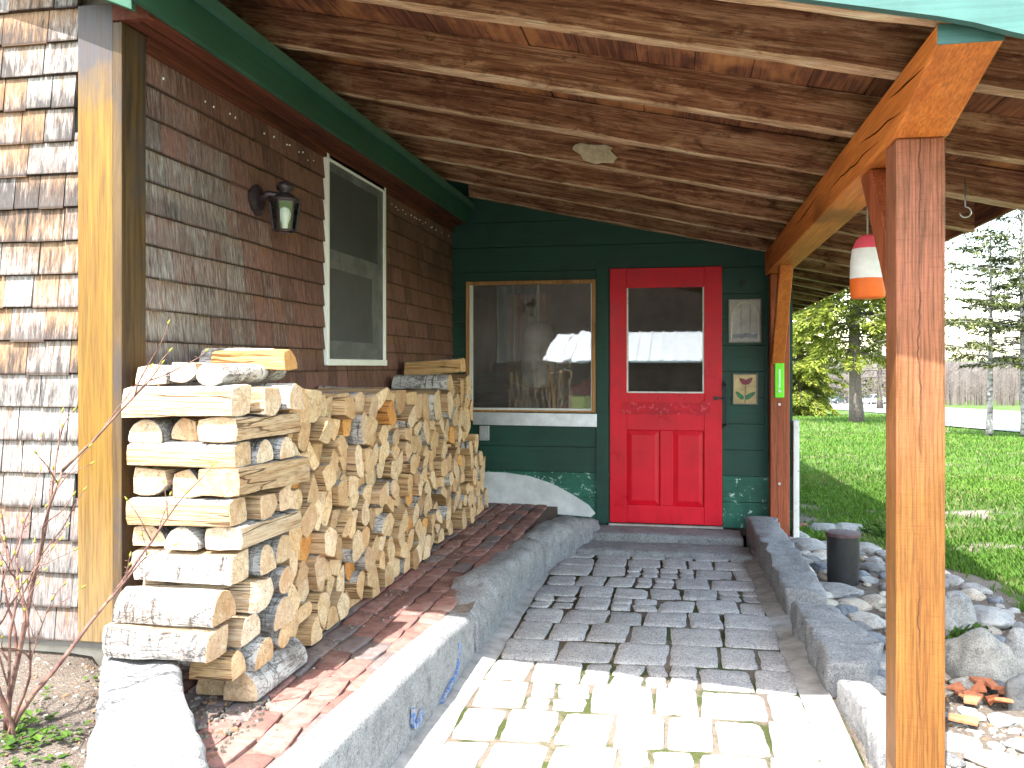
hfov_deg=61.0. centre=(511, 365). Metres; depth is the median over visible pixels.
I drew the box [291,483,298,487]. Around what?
firewood log
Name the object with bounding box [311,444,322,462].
firewood log
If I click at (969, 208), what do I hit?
ceiling hook
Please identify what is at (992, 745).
field stone
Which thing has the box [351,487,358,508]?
firewood log
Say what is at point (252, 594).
firewood log
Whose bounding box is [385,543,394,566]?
firewood log
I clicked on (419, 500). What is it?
firewood log
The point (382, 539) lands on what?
firewood log
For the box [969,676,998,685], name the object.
terracotta shard
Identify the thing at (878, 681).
field stone
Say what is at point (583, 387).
red cloth
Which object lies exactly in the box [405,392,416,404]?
firewood log
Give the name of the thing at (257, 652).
firewood log
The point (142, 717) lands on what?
granite wall stone
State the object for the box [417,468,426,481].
firewood log
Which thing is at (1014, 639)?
field stone
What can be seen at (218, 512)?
firewood log
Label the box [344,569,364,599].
firewood log
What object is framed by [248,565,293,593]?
firewood log
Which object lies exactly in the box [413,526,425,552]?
firewood log
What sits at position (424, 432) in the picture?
firewood log
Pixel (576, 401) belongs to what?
yellow carton
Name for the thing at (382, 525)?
firewood log
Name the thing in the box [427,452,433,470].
firewood log
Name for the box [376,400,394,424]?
firewood log
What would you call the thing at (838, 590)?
field stone
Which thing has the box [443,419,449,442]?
firewood log
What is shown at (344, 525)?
firewood log
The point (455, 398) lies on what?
firewood log
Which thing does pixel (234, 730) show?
stone chips
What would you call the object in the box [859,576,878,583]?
field stone
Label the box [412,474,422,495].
firewood log
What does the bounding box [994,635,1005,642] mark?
field stone
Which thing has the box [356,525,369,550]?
firewood log
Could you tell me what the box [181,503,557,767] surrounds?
brick path
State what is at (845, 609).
field stone
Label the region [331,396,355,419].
firewood log
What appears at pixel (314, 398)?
firewood log
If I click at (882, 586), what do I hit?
field stone
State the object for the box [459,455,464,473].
firewood log
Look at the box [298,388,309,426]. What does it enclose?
firewood log
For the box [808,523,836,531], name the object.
field stone
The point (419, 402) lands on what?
firewood log
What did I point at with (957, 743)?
field stone
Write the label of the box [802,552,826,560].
field stone
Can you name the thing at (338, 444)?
firewood log
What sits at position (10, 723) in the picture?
thorny shrub
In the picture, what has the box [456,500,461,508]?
firewood log
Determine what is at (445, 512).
firewood log
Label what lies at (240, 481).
firewood log
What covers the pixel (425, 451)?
firewood log
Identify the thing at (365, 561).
firewood log
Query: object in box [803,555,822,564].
field stone
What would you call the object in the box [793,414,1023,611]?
grass
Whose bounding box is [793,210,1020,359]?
sky
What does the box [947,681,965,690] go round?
terracotta shard
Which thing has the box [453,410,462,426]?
firewood log
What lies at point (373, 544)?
firewood log
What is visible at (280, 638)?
firewood log
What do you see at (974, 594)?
field stone
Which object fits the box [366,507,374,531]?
firewood log
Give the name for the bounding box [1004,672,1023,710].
field stone
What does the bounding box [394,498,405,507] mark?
firewood log
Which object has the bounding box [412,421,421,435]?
firewood log
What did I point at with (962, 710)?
field stone
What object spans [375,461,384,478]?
firewood log
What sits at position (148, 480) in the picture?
firewood log
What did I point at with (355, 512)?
firewood log
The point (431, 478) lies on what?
firewood log
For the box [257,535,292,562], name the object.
firewood log
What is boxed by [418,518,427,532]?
firewood log
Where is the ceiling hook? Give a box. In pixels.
[959,178,971,217]
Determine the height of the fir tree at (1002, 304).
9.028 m
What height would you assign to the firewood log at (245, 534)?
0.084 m
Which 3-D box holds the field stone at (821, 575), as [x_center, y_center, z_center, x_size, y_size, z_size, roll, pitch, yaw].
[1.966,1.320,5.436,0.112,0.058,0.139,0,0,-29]
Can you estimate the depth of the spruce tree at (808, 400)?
48.04 m
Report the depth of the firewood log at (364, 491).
4.15 m
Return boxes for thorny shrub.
[0,319,214,743]
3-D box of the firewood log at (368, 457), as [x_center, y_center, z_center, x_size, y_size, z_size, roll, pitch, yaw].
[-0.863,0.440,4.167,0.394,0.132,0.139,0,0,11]
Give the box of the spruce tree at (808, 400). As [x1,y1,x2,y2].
[792,308,847,416]
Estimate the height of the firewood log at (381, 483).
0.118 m
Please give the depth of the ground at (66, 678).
3.01 m
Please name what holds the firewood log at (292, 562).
on the firewood log at (292, 593)
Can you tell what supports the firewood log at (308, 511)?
on the firewood log at (305, 545)
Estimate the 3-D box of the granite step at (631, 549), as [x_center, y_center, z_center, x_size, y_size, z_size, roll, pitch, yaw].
[1.096,1.383,6.313,1.247,0.146,0.360,0,0,11]
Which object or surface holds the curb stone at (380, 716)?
on the ground at (66, 678)
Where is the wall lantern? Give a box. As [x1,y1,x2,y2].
[247,181,300,232]
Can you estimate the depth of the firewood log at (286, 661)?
2.97 m
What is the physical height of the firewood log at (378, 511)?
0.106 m
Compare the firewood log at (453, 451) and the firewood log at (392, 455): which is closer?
the firewood log at (392, 455)
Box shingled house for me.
[0,0,474,667]
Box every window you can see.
[323,153,386,365]
[466,279,596,426]
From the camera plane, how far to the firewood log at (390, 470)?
4.50 m
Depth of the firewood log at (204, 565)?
2.84 m
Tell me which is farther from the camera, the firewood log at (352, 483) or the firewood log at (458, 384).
the firewood log at (458, 384)
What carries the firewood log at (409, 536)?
on the firewood log at (414, 559)
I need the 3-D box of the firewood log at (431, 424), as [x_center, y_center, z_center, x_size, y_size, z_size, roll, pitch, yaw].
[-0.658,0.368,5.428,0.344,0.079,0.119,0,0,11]
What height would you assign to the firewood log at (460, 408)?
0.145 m
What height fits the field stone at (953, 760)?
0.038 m
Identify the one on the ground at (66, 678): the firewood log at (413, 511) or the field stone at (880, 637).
the field stone at (880, 637)
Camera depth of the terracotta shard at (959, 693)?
3.36 m
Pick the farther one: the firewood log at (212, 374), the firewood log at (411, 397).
the firewood log at (411, 397)
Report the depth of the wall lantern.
3.84 m
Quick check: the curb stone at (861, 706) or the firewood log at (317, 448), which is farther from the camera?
the firewood log at (317, 448)
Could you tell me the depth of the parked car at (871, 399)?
128.97 m
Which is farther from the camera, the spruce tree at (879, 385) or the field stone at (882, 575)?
the spruce tree at (879, 385)
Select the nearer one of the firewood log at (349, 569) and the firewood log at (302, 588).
the firewood log at (302, 588)
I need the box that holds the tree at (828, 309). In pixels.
[793,288,885,422]
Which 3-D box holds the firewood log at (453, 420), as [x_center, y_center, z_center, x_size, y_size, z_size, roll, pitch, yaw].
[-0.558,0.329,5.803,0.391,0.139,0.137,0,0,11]
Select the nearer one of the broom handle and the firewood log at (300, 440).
the firewood log at (300, 440)
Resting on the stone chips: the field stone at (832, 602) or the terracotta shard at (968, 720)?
the terracotta shard at (968, 720)
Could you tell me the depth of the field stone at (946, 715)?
3.23 m
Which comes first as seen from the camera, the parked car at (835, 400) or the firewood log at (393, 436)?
the firewood log at (393, 436)
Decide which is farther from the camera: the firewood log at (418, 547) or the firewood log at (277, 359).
the firewood log at (418, 547)
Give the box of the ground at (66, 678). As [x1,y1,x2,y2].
[0,360,1023,767]
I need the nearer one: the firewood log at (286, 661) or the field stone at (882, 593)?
the firewood log at (286, 661)
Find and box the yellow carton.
[569,395,584,407]
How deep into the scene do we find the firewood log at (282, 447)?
3.09 m
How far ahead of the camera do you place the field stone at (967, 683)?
3.49 m
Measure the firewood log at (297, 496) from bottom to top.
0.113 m
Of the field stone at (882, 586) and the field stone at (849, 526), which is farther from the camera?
the field stone at (849, 526)
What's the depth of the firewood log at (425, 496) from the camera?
5.07 m
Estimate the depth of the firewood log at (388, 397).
4.46 m
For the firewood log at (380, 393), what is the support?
on the firewood log
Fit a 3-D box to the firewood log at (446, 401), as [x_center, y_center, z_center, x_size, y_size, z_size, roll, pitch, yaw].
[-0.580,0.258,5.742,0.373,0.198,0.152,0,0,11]
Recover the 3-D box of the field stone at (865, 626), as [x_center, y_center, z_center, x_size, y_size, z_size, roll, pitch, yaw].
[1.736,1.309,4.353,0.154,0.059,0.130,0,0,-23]
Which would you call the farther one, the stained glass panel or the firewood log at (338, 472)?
the stained glass panel
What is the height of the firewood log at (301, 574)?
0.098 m
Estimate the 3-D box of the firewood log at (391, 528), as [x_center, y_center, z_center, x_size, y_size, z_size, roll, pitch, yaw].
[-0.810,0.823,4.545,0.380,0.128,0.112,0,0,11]
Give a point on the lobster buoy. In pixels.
(866, 280)
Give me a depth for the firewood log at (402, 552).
4.59 m
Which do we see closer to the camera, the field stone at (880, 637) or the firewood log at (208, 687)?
the firewood log at (208, 687)
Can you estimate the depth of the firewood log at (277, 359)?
3.12 m
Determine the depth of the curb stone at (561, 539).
6.07 m
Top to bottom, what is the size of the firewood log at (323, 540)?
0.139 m
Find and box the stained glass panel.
[733,373,757,404]
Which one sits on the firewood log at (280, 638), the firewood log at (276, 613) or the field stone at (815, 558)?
the firewood log at (276, 613)
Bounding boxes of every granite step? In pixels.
[576,540,752,560]
[593,524,743,546]
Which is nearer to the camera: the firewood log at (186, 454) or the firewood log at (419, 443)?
the firewood log at (186, 454)
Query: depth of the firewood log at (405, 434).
4.75 m
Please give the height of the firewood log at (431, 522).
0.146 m
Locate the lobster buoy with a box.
[850,205,884,298]
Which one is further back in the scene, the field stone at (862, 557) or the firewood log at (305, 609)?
the field stone at (862, 557)
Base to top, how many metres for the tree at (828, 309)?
17.015 m
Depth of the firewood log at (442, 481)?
5.54 m
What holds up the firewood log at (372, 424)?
on the firewood log at (370, 441)
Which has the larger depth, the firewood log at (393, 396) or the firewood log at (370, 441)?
the firewood log at (393, 396)
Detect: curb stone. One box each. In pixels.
[270,609,474,767]
[451,539,544,650]
[524,515,599,569]
[747,516,826,615]
[790,600,884,697]
[835,679,885,767]
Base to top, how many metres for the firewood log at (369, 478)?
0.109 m
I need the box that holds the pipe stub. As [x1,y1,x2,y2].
[825,529,860,585]
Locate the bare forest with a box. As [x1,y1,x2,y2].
[795,334,1020,405]
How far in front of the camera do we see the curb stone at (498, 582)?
4.65 m
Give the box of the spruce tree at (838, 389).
[817,312,860,400]
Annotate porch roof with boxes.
[218,0,1023,767]
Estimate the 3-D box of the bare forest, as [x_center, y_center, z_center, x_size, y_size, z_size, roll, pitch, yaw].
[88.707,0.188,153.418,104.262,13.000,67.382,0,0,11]
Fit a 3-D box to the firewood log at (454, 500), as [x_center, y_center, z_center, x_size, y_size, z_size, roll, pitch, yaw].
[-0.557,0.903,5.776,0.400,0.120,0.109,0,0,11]
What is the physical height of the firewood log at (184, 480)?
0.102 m
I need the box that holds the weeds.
[0,520,991,767]
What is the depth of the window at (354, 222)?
5.02 m
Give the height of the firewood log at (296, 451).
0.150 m
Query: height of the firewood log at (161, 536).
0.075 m
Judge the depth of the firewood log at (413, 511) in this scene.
4.84 m
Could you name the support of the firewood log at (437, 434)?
on the firewood log
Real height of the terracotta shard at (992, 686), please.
0.034 m
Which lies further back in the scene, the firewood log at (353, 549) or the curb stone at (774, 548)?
the curb stone at (774, 548)
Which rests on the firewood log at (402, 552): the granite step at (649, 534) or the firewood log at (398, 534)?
the firewood log at (398, 534)
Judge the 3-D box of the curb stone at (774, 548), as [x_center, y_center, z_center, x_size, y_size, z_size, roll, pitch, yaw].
[1.731,1.310,5.607,0.253,0.356,2.084,0,0,10]
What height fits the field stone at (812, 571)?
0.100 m
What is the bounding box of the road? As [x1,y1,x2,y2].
[830,403,1019,431]
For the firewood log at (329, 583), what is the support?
on the firewood log at (332, 619)
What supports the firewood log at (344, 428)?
on the firewood log
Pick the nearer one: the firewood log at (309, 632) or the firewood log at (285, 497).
the firewood log at (285, 497)
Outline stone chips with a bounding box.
[0,512,1023,767]
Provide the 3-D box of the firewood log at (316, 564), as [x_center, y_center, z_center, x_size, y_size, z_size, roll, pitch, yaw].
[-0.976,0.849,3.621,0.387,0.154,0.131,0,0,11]
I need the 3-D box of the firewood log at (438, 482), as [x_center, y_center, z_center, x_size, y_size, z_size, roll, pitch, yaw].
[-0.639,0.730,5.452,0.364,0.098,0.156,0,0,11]
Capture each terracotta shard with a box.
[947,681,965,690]
[948,713,978,725]
[954,690,963,697]
[963,690,983,704]
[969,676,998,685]
[969,679,986,692]
[985,681,1003,689]
[985,694,998,705]
[988,697,1013,702]
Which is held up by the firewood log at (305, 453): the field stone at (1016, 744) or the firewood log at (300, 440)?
the firewood log at (300, 440)
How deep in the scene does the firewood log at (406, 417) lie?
4.71 m
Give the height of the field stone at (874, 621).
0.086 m
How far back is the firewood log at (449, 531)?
5.72 m
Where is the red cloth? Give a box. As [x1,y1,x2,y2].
[561,377,590,408]
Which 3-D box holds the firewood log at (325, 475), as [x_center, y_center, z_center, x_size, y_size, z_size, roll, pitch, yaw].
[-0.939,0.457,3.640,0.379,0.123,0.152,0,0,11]
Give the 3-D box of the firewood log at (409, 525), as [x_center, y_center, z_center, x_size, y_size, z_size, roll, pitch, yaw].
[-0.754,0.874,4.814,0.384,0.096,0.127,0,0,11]
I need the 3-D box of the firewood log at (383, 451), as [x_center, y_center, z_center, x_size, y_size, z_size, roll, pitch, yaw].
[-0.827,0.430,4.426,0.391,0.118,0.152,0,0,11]
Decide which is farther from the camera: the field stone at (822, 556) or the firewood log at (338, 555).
the field stone at (822, 556)
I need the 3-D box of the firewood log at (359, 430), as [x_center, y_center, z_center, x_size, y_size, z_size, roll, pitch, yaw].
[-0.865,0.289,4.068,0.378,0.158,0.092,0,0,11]
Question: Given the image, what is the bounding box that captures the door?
[610,266,726,525]
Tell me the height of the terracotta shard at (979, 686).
0.038 m
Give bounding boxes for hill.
[795,362,1019,399]
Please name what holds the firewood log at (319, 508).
on the firewood log at (305, 545)
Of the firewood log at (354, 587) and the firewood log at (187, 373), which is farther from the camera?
the firewood log at (354, 587)
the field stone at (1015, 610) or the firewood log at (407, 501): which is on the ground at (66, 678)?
the field stone at (1015, 610)
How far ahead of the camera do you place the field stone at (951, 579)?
5.24 m
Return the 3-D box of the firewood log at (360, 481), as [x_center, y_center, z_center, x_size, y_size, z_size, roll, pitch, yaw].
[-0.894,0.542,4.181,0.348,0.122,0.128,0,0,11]
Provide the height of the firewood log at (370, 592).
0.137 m
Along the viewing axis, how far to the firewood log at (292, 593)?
3.28 m
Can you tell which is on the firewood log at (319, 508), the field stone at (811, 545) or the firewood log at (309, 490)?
the firewood log at (309, 490)
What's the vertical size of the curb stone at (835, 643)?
0.308 m
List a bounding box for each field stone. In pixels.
[790,530,809,537]
[792,537,826,552]
[799,550,810,554]
[799,555,813,563]
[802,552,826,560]
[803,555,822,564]
[807,565,814,574]
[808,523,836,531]
[809,562,826,570]
[813,549,826,553]
[817,571,826,580]
[817,582,863,597]
[826,599,838,606]
[827,592,833,598]
[835,522,869,533]
[835,604,857,614]
[837,598,872,610]
[847,611,885,629]
[858,621,872,630]
[859,562,885,573]
[859,570,870,576]
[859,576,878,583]
[860,542,882,554]
[860,555,868,560]
[860,594,885,608]
[864,557,884,565]
[866,631,885,646]
[871,675,885,692]
[876,669,885,678]
[877,552,885,558]
[879,572,885,579]
[879,582,885,590]
[879,591,885,596]
[945,574,963,585]
[945,590,977,636]
[945,627,1023,681]
[945,673,950,680]
[945,684,953,696]
[945,712,949,721]
[945,732,982,752]
[945,751,965,767]
[949,676,978,692]
[957,706,976,714]
[960,583,992,594]
[960,588,985,600]
[963,750,1023,767]
[964,711,986,721]
[974,606,1015,628]
[981,625,1001,634]
[985,680,1005,695]
[986,741,1005,750]
[987,596,1003,603]
[987,712,1019,727]
[994,603,1004,607]
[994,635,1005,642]
[1002,609,1014,617]
[1002,738,1023,752]
[1004,627,1023,669]
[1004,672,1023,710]
[1008,608,1020,612]
[1011,622,1023,627]
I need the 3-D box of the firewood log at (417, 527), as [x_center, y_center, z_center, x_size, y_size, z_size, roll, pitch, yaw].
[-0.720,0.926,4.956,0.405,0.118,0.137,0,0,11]
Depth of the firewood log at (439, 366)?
5.74 m
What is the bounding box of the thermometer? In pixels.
[775,363,783,397]
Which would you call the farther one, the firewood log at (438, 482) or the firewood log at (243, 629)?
the firewood log at (438, 482)
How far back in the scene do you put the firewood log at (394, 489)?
4.48 m
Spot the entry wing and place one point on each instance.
(663, 431)
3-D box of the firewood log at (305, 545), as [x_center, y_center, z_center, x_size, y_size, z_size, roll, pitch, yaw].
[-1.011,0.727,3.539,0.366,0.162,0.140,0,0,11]
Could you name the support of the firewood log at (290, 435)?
on the firewood log at (296, 451)
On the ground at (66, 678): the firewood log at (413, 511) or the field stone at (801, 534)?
the field stone at (801, 534)
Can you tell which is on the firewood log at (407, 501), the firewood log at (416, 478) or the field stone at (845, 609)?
the firewood log at (416, 478)
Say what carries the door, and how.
in the entry wing
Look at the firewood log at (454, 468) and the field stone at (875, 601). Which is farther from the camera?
the firewood log at (454, 468)
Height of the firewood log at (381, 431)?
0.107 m
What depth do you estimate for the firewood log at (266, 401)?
2.95 m
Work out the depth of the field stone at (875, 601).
4.77 m
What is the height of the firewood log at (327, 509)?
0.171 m
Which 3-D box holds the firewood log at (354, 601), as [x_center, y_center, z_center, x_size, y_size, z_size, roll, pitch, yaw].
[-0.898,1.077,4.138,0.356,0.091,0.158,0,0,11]
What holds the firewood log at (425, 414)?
on the firewood log at (432, 444)
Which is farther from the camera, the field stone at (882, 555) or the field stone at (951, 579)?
the field stone at (882, 555)
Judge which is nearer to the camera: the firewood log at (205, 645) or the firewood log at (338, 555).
the firewood log at (205, 645)
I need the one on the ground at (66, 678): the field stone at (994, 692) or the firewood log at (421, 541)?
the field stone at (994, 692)
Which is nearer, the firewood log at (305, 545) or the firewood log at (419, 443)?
the firewood log at (305, 545)
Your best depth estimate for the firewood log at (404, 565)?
4.66 m
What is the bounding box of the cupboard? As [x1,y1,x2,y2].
[506,293,550,407]
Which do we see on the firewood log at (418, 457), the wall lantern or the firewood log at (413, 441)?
the firewood log at (413, 441)
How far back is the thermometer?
6.56 m
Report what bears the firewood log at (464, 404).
on the firewood log at (464, 426)
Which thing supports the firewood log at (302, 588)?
on the firewood log at (305, 609)
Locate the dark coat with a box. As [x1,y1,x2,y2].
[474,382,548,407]
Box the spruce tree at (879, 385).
[836,303,885,408]
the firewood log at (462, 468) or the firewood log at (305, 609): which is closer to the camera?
the firewood log at (305, 609)
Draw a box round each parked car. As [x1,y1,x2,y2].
[829,394,847,403]
[862,394,885,403]
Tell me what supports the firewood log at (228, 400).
on the firewood log at (223, 429)
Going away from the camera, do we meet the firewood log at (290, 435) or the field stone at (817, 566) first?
the firewood log at (290, 435)
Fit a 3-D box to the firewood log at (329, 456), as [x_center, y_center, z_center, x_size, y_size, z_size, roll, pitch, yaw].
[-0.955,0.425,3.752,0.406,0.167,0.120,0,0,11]
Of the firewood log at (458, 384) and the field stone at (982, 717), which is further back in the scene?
the firewood log at (458, 384)
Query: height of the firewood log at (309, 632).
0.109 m
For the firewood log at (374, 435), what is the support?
on the firewood log at (368, 457)
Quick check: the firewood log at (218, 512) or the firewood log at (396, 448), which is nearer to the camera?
the firewood log at (218, 512)
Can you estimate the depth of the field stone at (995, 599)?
4.76 m
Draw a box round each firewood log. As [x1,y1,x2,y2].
[102,622,227,663]
[112,586,235,627]
[121,384,250,417]
[126,440,250,467]
[126,496,246,526]
[128,416,190,443]
[132,546,248,585]
[133,465,191,494]
[133,525,179,545]
[136,362,203,384]
[143,576,273,612]
[157,492,276,519]
[158,384,280,415]
[164,526,211,550]
[170,362,205,382]
[171,416,210,441]
[173,468,203,497]
[180,636,272,671]
[189,650,245,681]
[196,679,225,695]
[197,363,285,385]
[197,413,299,442]
[198,455,309,497]
[199,348,272,362]
[202,383,297,438]
[205,508,301,550]
[211,349,296,370]
[222,612,259,647]
[223,637,307,701]
[237,439,272,463]
[247,544,275,575]
[248,383,303,410]
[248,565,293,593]
[252,437,293,458]
[253,486,294,510]
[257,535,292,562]
[257,596,293,631]
[257,622,290,648]
[272,583,299,616]
[276,549,297,579]
[280,527,301,550]
[290,609,298,636]
[291,419,310,451]
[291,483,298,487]
[291,488,301,509]
[293,442,300,455]
[293,560,308,587]
[295,615,321,645]
[296,575,308,601]
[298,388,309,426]
[298,474,318,503]
[298,533,310,562]
[298,601,311,624]
[299,451,309,460]
[300,502,317,537]
[305,389,321,422]
[305,441,319,470]
[305,555,326,589]
[305,591,329,628]
[309,416,332,443]
[309,526,337,556]
[310,463,336,491]
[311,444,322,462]
[313,499,323,530]
[314,387,387,409]
[318,386,391,399]
[318,491,326,507]
[320,395,326,416]
[320,448,338,470]
[320,489,331,525]
[322,392,348,396]
[322,435,346,456]
[323,576,334,596]
[324,391,364,411]
[324,605,338,629]
[325,396,331,416]
[325,534,342,559]
[325,560,331,579]
[327,509,339,528]
[328,560,341,575]
[330,419,339,440]
[330,591,348,619]
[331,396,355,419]
[331,480,347,506]
[332,506,355,538]
[332,564,343,591]
[335,511,352,537]
[336,466,340,479]
[337,419,351,436]
[338,443,346,470]
[338,473,346,482]
[341,529,363,562]
[342,562,354,581]
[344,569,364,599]
[344,591,351,608]
[345,411,367,444]
[345,444,363,477]
[346,475,358,497]
[346,498,351,508]
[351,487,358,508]
[351,599,360,605]
[352,509,357,520]
[354,499,369,525]
[354,546,375,571]
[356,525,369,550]
[358,475,363,488]
[358,484,371,506]
[360,435,373,446]
[361,432,375,448]
[361,448,374,473]
[362,574,379,597]
[363,393,377,417]
[364,469,373,486]
[364,563,376,588]
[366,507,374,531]
[367,415,377,435]
[368,535,378,557]
[369,486,387,507]
[370,513,391,535]
[372,442,377,465]
[373,481,388,503]
[374,507,382,516]
[375,425,387,444]
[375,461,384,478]
[375,550,384,569]
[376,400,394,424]
[376,479,399,499]
[377,440,388,462]
[377,564,393,586]
[378,536,385,549]
[380,460,398,481]
[382,495,393,512]
[383,536,392,561]
[385,446,398,459]
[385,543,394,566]
[387,428,398,443]
[388,515,394,535]
[389,444,399,454]
[390,388,440,398]
[390,390,405,414]
[391,374,452,388]
[391,393,394,404]
[391,520,404,547]
[392,508,408,531]
[392,557,399,577]
[394,494,399,505]
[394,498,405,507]
[395,404,415,427]
[395,541,407,557]
[396,450,402,473]
[398,441,411,460]
[398,473,412,496]
[398,549,409,572]
[399,428,411,441]
[400,491,412,506]
[401,454,417,474]
[404,358,465,374]
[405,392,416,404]
[405,516,411,533]
[405,528,413,550]
[406,389,441,419]
[406,503,418,526]
[408,436,416,453]
[409,547,418,569]
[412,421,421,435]
[412,469,419,484]
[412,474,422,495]
[412,496,423,516]
[412,519,421,539]
[412,543,421,562]
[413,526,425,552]
[415,452,419,467]
[416,394,422,418]
[416,435,421,453]
[417,393,429,424]
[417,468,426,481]
[418,419,429,444]
[418,456,427,484]
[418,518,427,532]
[419,445,429,463]
[420,493,428,516]
[422,479,430,499]
[422,535,429,559]
[423,513,434,535]
[427,429,436,450]
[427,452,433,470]
[427,471,435,487]
[428,509,442,523]
[429,420,434,428]
[431,476,440,489]
[431,487,446,498]
[431,531,434,544]
[432,485,450,504]
[432,500,437,508]
[433,458,447,477]
[433,527,443,543]
[434,418,443,432]
[434,524,439,533]
[435,439,445,458]
[436,431,438,447]
[438,430,447,440]
[438,496,450,509]
[438,506,451,528]
[440,386,454,396]
[440,390,453,418]
[440,477,443,486]
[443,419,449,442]
[444,457,449,467]
[444,471,453,486]
[444,520,452,534]
[445,453,451,471]
[446,426,454,443]
[447,447,457,461]
[448,407,457,425]
[450,459,458,477]
[450,494,457,512]
[451,440,457,446]
[451,478,456,491]
[451,508,466,528]
[452,379,463,403]
[453,396,457,406]
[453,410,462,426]
[454,392,459,407]
[454,427,462,441]
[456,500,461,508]
[457,406,463,425]
[457,454,461,466]
[457,469,460,489]
[459,395,467,413]
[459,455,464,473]
[461,413,467,431]
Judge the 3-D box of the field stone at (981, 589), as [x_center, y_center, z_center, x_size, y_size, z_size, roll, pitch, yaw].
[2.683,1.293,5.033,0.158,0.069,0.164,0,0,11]
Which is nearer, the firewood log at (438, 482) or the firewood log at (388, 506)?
the firewood log at (388, 506)
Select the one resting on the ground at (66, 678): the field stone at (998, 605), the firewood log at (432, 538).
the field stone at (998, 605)
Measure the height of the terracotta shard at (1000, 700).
0.039 m
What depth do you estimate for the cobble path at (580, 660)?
3.70 m
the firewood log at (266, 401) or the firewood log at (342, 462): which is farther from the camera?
the firewood log at (342, 462)
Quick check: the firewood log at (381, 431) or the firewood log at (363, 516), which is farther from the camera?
the firewood log at (381, 431)
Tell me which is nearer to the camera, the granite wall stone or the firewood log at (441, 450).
the granite wall stone
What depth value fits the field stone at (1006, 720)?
3.18 m
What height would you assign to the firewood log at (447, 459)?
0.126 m
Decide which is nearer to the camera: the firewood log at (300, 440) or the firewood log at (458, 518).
the firewood log at (300, 440)
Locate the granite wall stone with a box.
[83,657,209,767]
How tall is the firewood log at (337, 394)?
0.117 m
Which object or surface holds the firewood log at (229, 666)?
on the firewood log at (286, 661)
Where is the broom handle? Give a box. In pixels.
[547,364,555,407]
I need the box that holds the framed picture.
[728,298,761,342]
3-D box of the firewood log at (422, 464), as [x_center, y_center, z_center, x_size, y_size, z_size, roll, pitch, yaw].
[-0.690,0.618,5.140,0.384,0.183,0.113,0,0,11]
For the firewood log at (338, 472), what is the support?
on the firewood log at (339, 488)
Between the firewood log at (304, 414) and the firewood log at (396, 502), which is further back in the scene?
the firewood log at (396, 502)
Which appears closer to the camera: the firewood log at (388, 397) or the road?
the firewood log at (388, 397)
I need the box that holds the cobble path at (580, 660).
[391,551,866,767]
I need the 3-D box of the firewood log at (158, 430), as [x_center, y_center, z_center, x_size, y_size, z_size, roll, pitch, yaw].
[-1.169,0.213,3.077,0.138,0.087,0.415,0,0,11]
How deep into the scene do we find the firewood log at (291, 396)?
3.13 m
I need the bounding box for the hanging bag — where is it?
[521,285,555,387]
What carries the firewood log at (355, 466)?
on the firewood log at (354, 497)
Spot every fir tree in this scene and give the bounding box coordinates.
[851,233,1006,359]
[945,209,1023,437]
[945,232,1023,435]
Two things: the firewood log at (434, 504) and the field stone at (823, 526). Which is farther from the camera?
the field stone at (823, 526)
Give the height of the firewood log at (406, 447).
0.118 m
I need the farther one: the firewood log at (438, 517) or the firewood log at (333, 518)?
the firewood log at (438, 517)
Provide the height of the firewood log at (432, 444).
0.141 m
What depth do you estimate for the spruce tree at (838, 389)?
85.31 m
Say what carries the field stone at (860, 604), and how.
on the ground at (66, 678)
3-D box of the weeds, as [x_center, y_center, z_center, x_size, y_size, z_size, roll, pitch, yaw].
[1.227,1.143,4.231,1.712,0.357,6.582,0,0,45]
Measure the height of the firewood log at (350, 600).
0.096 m
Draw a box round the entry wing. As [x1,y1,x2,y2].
[451,181,798,537]
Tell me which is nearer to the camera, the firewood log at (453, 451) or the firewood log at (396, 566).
the firewood log at (396, 566)
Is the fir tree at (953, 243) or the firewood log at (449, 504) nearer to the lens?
the firewood log at (449, 504)
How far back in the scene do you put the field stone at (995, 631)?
4.10 m
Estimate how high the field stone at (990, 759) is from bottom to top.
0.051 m
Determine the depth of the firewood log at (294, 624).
3.33 m
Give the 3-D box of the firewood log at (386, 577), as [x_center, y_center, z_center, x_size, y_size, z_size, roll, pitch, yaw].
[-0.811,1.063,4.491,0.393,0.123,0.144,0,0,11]
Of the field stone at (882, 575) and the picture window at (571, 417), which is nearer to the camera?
the field stone at (882, 575)
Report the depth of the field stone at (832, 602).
4.76 m
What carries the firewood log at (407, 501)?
on the firewood log at (413, 511)
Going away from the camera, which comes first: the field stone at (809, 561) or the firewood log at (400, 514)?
the firewood log at (400, 514)
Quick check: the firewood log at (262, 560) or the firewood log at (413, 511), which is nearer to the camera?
the firewood log at (262, 560)
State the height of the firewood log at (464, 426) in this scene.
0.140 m
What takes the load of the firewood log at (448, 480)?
on the firewood log at (444, 501)
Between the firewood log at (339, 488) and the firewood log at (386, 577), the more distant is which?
the firewood log at (386, 577)
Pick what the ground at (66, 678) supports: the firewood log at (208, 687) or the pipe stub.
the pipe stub
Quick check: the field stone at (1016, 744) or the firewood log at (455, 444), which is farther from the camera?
the firewood log at (455, 444)
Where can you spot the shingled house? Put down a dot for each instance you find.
(146, 146)
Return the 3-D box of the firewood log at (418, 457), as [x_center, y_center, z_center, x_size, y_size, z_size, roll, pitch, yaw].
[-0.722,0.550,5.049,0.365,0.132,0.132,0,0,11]
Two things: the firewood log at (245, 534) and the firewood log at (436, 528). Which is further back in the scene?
the firewood log at (436, 528)
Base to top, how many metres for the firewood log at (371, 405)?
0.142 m
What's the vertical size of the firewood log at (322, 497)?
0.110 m
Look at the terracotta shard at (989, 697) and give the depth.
3.33 m
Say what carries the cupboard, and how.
in the entry wing

